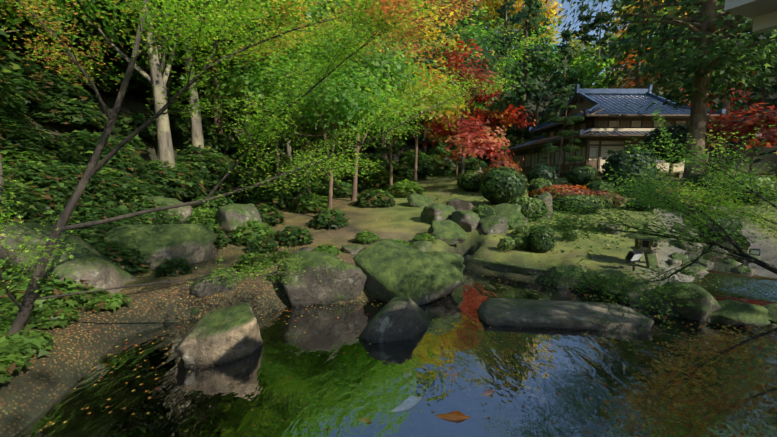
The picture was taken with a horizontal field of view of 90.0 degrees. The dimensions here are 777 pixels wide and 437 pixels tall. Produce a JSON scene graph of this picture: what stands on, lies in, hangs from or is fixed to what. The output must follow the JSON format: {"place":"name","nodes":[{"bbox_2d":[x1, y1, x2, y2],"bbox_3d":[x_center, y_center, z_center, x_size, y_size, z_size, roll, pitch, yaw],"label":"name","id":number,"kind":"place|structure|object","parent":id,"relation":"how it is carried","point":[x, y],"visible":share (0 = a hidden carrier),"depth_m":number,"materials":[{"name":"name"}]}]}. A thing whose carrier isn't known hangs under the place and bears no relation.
{"place":"outdoors","nodes":[
{"label":"outdoors","id":0,"kind":"place"},
{"bbox_2d":[0,2,776,436],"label":"ground","id":1,"kind":"structure","parent":0,"point":[82,346],"depth_m":10.42,"materials":[{"name":"green plant"}]},
{"bbox_2d":[0,222,137,298],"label":"rock","id":2,"kind":"object","parent":1,"relation":"on","point":[97,269],"visible":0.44,"depth_m":6.75,"materials":[{"name":"grey stone"}]},
{"bbox_2d":[125,196,193,224],"bbox_3d":[-7.383,0.418,11.569,2.553,2.130,2.379,0,6,-1],"label":"rock","id":3,"kind":"object","parent":1,"relation":"on","point":[185,211],"visible":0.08,"depth_m":11.61,"materials":[{"name":"grey stone"}]},
{"bbox_2d":[103,224,217,270],"bbox_3d":[-5.567,0.893,9.489,2.014,1.580,2.409,3,7,28],"label":"rock","id":4,"kind":"object","parent":1,"relation":"on","point":[157,244],"visible":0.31,"depth_m":8.88,"materials":[{"name":"green stone"}]},
{"bbox_2d":[189,307,199,315],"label":"rock","id":5,"kind":"object","parent":1,"relation":"on","point":[194,311],"visible":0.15,"depth_m":6.95,"materials":[{"name":"green stone"}]},
{"bbox_2d":[190,268,238,297],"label":"rock","id":6,"kind":"object","parent":1,"relation":"on","point":[202,290],"visible":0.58,"depth_m":7.18,"materials":[{"name":"grey stone"}]},
{"bbox_2d":[213,203,261,233],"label":"rock","id":7,"kind":"object","parent":1,"relation":"on","point":[230,216],"visible":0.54,"depth_m":12.26,"materials":[{"name":"grey stone"}]},
{"bbox_2d":[299,247,312,250],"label":"slope rock","id":8,"kind":"object","parent":1,"relation":"on","point":[306,249],"visible":0.19,"depth_m":10.00,"materials":[{"name":"grey stone"}]},
{"bbox_2d":[277,250,366,307],"bbox_3d":[-1.325,1.321,8.139,1.765,1.459,1.678,0,6,-1],"label":"mossy boulder","id":9,"kind":"object","parent":1,"relation":"on","point":[337,285],"visible":0.62,"depth_m":7.49,"materials":[{"name":"grey stone"}]},
{"bbox_2d":[340,245,361,253],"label":"slope rock","id":10,"kind":"object","parent":1,"relation":"on","point":[353,249],"visible":0.69,"depth_m":10.36,"materials":[{"name":"grey stone"}]},
{"bbox_2d":[0,0,738,222],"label":"tree trunks","id":11,"kind":"object","parent":1,"relation":"on","point":[157,79],"visible":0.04,"depth_m":15.42,"materials":[{"name":"beige plant"}]},
{"bbox_2d":[0,0,776,436],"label":"maple","id":12,"kind":"object","parent":1,"relation":"on","point":[382,8],"depth_m":4.84,"materials":[{"name":"green plant"}]},
{"bbox_2d":[0,0,776,382],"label":"forest foliage","id":13,"kind":"object","parent":1,"relation":"on","point":[48,170],"visible":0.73,"depth_m":16.64,"materials":[{"name":"green plant"}]},
{"bbox_2d":[353,240,462,305],"bbox_3d":[0.373,1.229,8.377,2.253,1.473,1.742,5,8,39],"label":"mossy boulder","id":14,"kind":"object","parent":1,"relation":"on","point":[391,270],"visible":0.77,"depth_m":7.87,"materials":[{"name":"green plant"}]},
{"bbox_2d":[407,193,434,207],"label":"garden rock","id":15,"kind":"object","parent":1,"relation":"on","point":[416,200],"visible":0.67,"depth_m":17.05,"materials":[{"name":"green stone"}]},
{"bbox_2d":[411,240,431,251],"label":"slope rock","id":16,"kind":"object","parent":1,"relation":"on","point":[424,246],"visible":0.5,"depth_m":10.53,"materials":[{"name":"green stone"}]},
{"bbox_2d":[81,0,776,184],"bbox_3d":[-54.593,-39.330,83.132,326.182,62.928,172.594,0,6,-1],"label":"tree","id":17,"kind":"object","parent":1,"relation":"on","point":[698,116],"visible":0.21,"depth_m":21.25,"materials":[{"name":"brown plant"}]},
{"bbox_2d":[420,203,454,224],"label":"rock","id":18,"kind":"object","parent":1,"relation":"on","point":[431,212],"visible":0.65,"depth_m":13.86,"materials":[{"name":"stone"}]},
{"bbox_2d":[425,251,464,282],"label":"boulder","id":19,"kind":"object","parent":1,"relation":"on","point":[455,260],"visible":0.1,"depth_m":9.07,"materials":[{"name":"green stone"}]},
{"bbox_2d":[428,219,467,245],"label":"rock","id":20,"kind":"object","parent":1,"relation":"on","point":[449,232],"visible":0.9,"depth_m":11.94,"materials":[{"name":"green stone"}]},
{"bbox_2d":[452,211,479,231],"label":"rock","id":21,"kind":"object","parent":1,"relation":"on","point":[466,221],"visible":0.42,"depth_m":12.99,"materials":[{"name":"stone"}]},
{"bbox_2d":[206,0,773,211],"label":"tree trunks","id":22,"kind":"object","parent":1,"relation":"on","point":[218,121],"visible":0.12,"depth_m":21.67,"materials":[{"name":"brown plant"}]},
{"bbox_2d":[340,0,776,133],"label":"forest foliage","id":23,"kind":"object","parent":22,"relation":"attached to","point":[544,63],"visible":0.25,"depth_m":54.05,"materials":[{"name":"green plant"}]},
{"bbox_2d":[477,216,507,234],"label":"rock","id":24,"kind":"object","parent":1,"relation":"on","point":[484,228],"visible":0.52,"depth_m":12.86,"materials":[{"name":"stone"}]},
{"bbox_2d":[492,203,528,229],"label":"rock","id":25,"kind":"object","parent":1,"relation":"on","point":[505,209],"visible":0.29,"depth_m":13.56,"materials":[{"name":"green stone"}]},
{"bbox_2d":[536,191,552,219],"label":"standing rock","id":26,"kind":"object","parent":1,"relation":"on","point":[544,196],"visible":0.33,"depth_m":14.08,"materials":[{"name":"grey stone"}]},
{"bbox_2d":[550,265,585,288],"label":"shore rock","id":27,"kind":"object","parent":1,"relation":"on","point":[576,280],"visible":0.29,"depth_m":8.74,"materials":[{"name":"stone"}]},
{"bbox_2d":[583,272,599,289],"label":"shore rock","id":28,"kind":"object","parent":1,"relation":"on","point":[591,287],"visible":0.25,"depth_m":8.44,"materials":[{"name":"green stone"}]},
{"bbox_2d":[484,160,701,209],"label":"red shrubs","id":29,"kind":"object","parent":1,"relation":"on","point":[501,162],"visible":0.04,"depth_m":16.66,"materials":[{"name":"red plant"}]},
{"bbox_2d":[425,88,776,275],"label":"shrubs","id":30,"kind":"object","parent":1,"relation":"on","point":[518,239],"visible":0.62,"depth_m":17.66,"materials":[{"name":"green plant"}]},
{"bbox_2d":[598,222,621,234],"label":"garden rock","id":31,"kind":"object","parent":1,"relation":"on","point":[610,232],"visible":0.27,"depth_m":12.90,"materials":[{"name":"stone"}]},
{"bbox_2d":[498,84,725,177],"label":"house","id":32,"kind":"structure","parent":1,"relation":"on","point":[603,127],"depth_m":29.64,"materials":[{"name":"grey wood"}]},
{"bbox_2d":[459,128,776,252],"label":"garden shrubs","id":33,"kind":"object","parent":1,"relation":"on","point":[503,183],"visible":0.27,"depth_m":17.47,"materials":[{"name":"green plant"}]},
{"bbox_2d":[626,250,642,270],"bbox_3d":[5.475,0.939,8.671,0.322,0.452,0.207,-2,7,-20],"label":"flood light","id":34,"kind":"object","parent":1,"relation":"on","point":[633,256],"visible":1,"depth_m":8.61,"materials":[{"name":"grey metal"}]},
{"bbox_2d":[626,281,662,306],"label":"shore rock","id":35,"kind":"object","parent":1,"relation":"on","point":[634,297],"visible":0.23,"depth_m":7.69,"materials":[{"name":"green stone"}]},
{"bbox_2d":[624,222,666,269],"bbox_3d":[6.123,0.603,9.234,0.869,1.046,0.936,0,6,-1],"label":"stone lantern","id":36,"kind":"object","parent":1,"relation":"on","point":[650,254],"visible":0.69,"depth_m":9.04,"materials":[{"name":"stone"}]},
{"bbox_2d":[668,252,689,260],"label":"stream rock","id":37,"kind":"object","parent":1,"relation":"on","point":[677,256],"visible":0.46,"depth_m":10.51,"materials":[{"name":"stone"}]},
{"bbox_2d":[671,224,698,235],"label":"garden rock","id":38,"kind":"object","parent":1,"relation":"on","point":[687,229],"visible":0.27,"depth_m":14.01,"materials":[{"name":"grey stone"}]},
{"bbox_2d":[654,281,720,322],"bbox_3d":[5.551,1.525,7.204,0.854,0.634,1.130,0,6,-1],"label":"shore rock","id":39,"kind":"object","parent":1,"relation":"on","point":[702,306],"visible":0.6,"depth_m":6.84,"materials":[{"name":"stone"}]},
{"bbox_2d":[676,236,705,250],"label":"garden rock","id":40,"kind":"object","parent":1,"relation":"on","point":[689,246],"visible":0.19,"depth_m":11.91,"materials":[{"name":"grey stone"}]},
{"bbox_2d":[680,266,708,275],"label":"stream rock","id":41,"kind":"object","parent":1,"relation":"on","point":[698,271],"visible":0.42,"depth_m":9.14,"materials":[{"name":"grey stone"}]},
{"bbox_2d":[689,263,707,269],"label":"stream rock","id":42,"kind":"object","parent":1,"relation":"on","point":[699,266],"visible":0.23,"depth_m":9.59,"materials":[{"name":"grey stone"}]},
{"bbox_2d":[689,258,713,265],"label":"stream rock","id":43,"kind":"object","parent":1,"relation":"on","point":[705,262],"visible":0.25,"depth_m":10.14,"materials":[{"name":"grey stone"}]},
{"bbox_2d":[703,245,727,252],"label":"stream rock","id":44,"kind":"object","parent":1,"relation":"on","point":[716,250],"visible":0.1,"depth_m":11.66,"materials":[{"name":"grey stone"}]},
{"bbox_2d":[722,259,741,263],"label":"stream rock","id":45,"kind":"object","parent":1,"relation":"on","point":[729,261],"visible":0.5,"depth_m":10.40,"materials":[{"name":"grey stone"}]},
{"bbox_2d":[707,300,771,327],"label":"shore rock","id":46,"kind":"object","parent":1,"relation":"on","point":[746,314],"visible":0.54,"depth_m":6.52,"materials":[{"name":"green stone"}]},
{"bbox_2d":[730,265,752,274],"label":"stream rock","id":47,"kind":"object","parent":1,"relation":"on","point":[740,269],"visible":0.44,"depth_m":9.23,"materials":[{"name":"green stone"}]},
{"bbox_2d":[735,254,760,262],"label":"stream rock","id":48,"kind":"object","parent":1,"relation":"on","point":[746,261],"visible":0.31,"depth_m":10.47,"materials":[{"name":"grey stone"}]},
{"bbox_2d":[749,248,759,255],"bbox_3d":[10.036,0.986,10.665,0.230,0.323,0.140,4,7,29],"label":"flood light","id":49,"kind":"object","parent":1,"relation":"on","point":[755,251],"visible":0.79,"depth_m":10.61,"materials":[{"name":"grey metal"}]},
{"bbox_2d":[741,142,776,176],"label":"fence","id":50,"kind":"object","parent":1,"relation":"on","point":[751,158],"visible":0.23,"depth_m":27.41,"materials":[{"name":"brown wood"}]},
{"bbox_2d":[741,328,776,339],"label":"stream rock","id":51,"kind":"object","parent":1,"relation":"on","point":[752,333],"visible":0.31,"depth_m":6.18,"materials":[{"name":"grey stone"}]},
{"bbox_2d":[763,303,776,323],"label":"shore rock","id":52,"kind":"object","parent":1,"relation":"on","point":[771,309],"visible":0.4,"depth_m":6.45,"materials":[{"name":"green stone"}]},
{"bbox_2d":[766,324,776,334],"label":"stream rock","id":53,"kind":"object","parent":1,"relation":"on","point":[772,325],"visible":0.31,"depth_m":6.27,"materials":[{"name":"grey stone"}]},
{"bbox_2d":[13,253,776,436],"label":"pond water","id":54,"kind":"structure","parent":0,"point":[532,370],"depth_m":4.82,"materials":[{"name":"liquid"}]},
{"bbox_2d":[175,302,262,368],"bbox_3d":[-2.417,1.838,5.617,1.161,1.064,0.956,-3,7,-23],"label":"boulder","id":55,"kind":"object","parent":54,"relation":"in","point":[222,335],"visible":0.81,"depth_m":5.26,"materials":[{"name":"grey stone"}]},
{"bbox_2d":[358,418,371,422],"bbox_3d":[-0.200,2.140,4.013,0.191,0.146,0.489,-6,9,-43],"label":"gold koi","id":56,"kind":"object","parent":54,"relation":"in","point":[365,420],"visible":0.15,"depth_m":4.03},
{"bbox_2d":[358,296,429,342],"bbox_3d":[0.089,1.820,6.405,1.346,0.969,0.945,-5,8,-38],"label":"dark boulder","id":57,"kind":"object","parent":54,"relation":"in","point":[404,318],"visible":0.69,"depth_m":6.02,"materials":[{"name":"grey stone"}]},
{"bbox_2d":[38,271,775,431],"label":"fallen leaves","id":58,"kind":"object","parent":54,"relation":"on","point":[326,429],"visible":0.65,"depth_m":5.17,"materials":[{"name":"orange plant"}]},
{"bbox_2d":[391,390,434,411],"bbox_3d":[0.284,2.076,4.363,0.665,0.199,0.260,-2,7,-19],"label":"koi fish","id":59,"kind":"object","parent":54,"relation":"in","point":[411,401],"visible":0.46,"depth_m":4.28},
{"bbox_2d":[435,411,489,419],"bbox_3d":[0.755,2.109,4.086,0.587,0.175,0.230,3,7,24],"label":"koi fish","id":60,"kind":"object","parent":54,"relation":"in","point":[456,415],"visible":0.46,"depth_m":4.08},
{"bbox_2d":[480,389,495,395],"bbox_3d":[1.216,2.077,4.566,0.528,0.161,0.228,0,6,-1],"label":"fish","id":61,"kind":"object","parent":54,"relation":"in","point":[488,392],"visible":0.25,"depth_m":4.53},
{"bbox_2d":[462,255,551,276],"bbox_3d":[3.129,1.251,10.171,2.907,0.262,0.693,5,8,37],"label":"rock slab","id":62,"kind":"object","parent":54,"relation":"on","point":[498,266],"visible":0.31,"depth_m":9.86,"materials":[{"name":"grey stone"}]},
{"bbox_2d":[477,298,653,332],"bbox_3d":[3.019,1.721,6.918,2.814,0.247,1.064,1,6,7],"label":"boulder","id":63,"kind":"object","parent":54,"relation":"in","point":[528,313],"visible":0.9,"depth_m":6.62,"materials":[{"name":"grey stone"}]},
{"bbox_2d":[596,272,627,295],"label":"shore rock","id":64,"kind":"object","parent":54,"relation":"in","point":[614,276],"visible":0.27,"depth_m":8.18,"materials":[{"name":"green stone"}]},
{"bbox_2d":[228,201,776,281],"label":"fallen leaves","id":65,"kind":"object","parent":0,"point":[529,250],"depth_m":10.55,"materials":[{"name":"orange plant"}]},
{"bbox_2d":[446,198,473,209],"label":"garden rock","id":66,"kind":"object","parent":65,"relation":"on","point":[457,204],"visible":0.67,"depth_m":15.65,"materials":[{"name":"grey stone"}]},
{"bbox_2d":[436,0,749,84],"label":"sky","id":67,"kind":"structure","parent":0,"point":[606,4],"materials":[{"name":"blue"}]},
{"bbox_2d":[684,196,776,328],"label":"stream water","id":68,"kind":"structure","parent":0,"point":[756,289],"depth_m":8.61,"materials":[{"name":"blue liquid"}]},
{"bbox_2d":[667,259,681,267],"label":"stream rock","id":69,"kind":"object","parent":68,"relation":"on","point":[672,262],"visible":0.62,"depth_m":9.63,"materials":[{"name":"grey stone"}]},
{"bbox_2d":[724,0,776,32],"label":"roof eave","id":70,"kind":"object","parent":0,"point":[762,14],"visible":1,"depth_m":2.10,"materials":[{"name":"white paint"}]}
]}

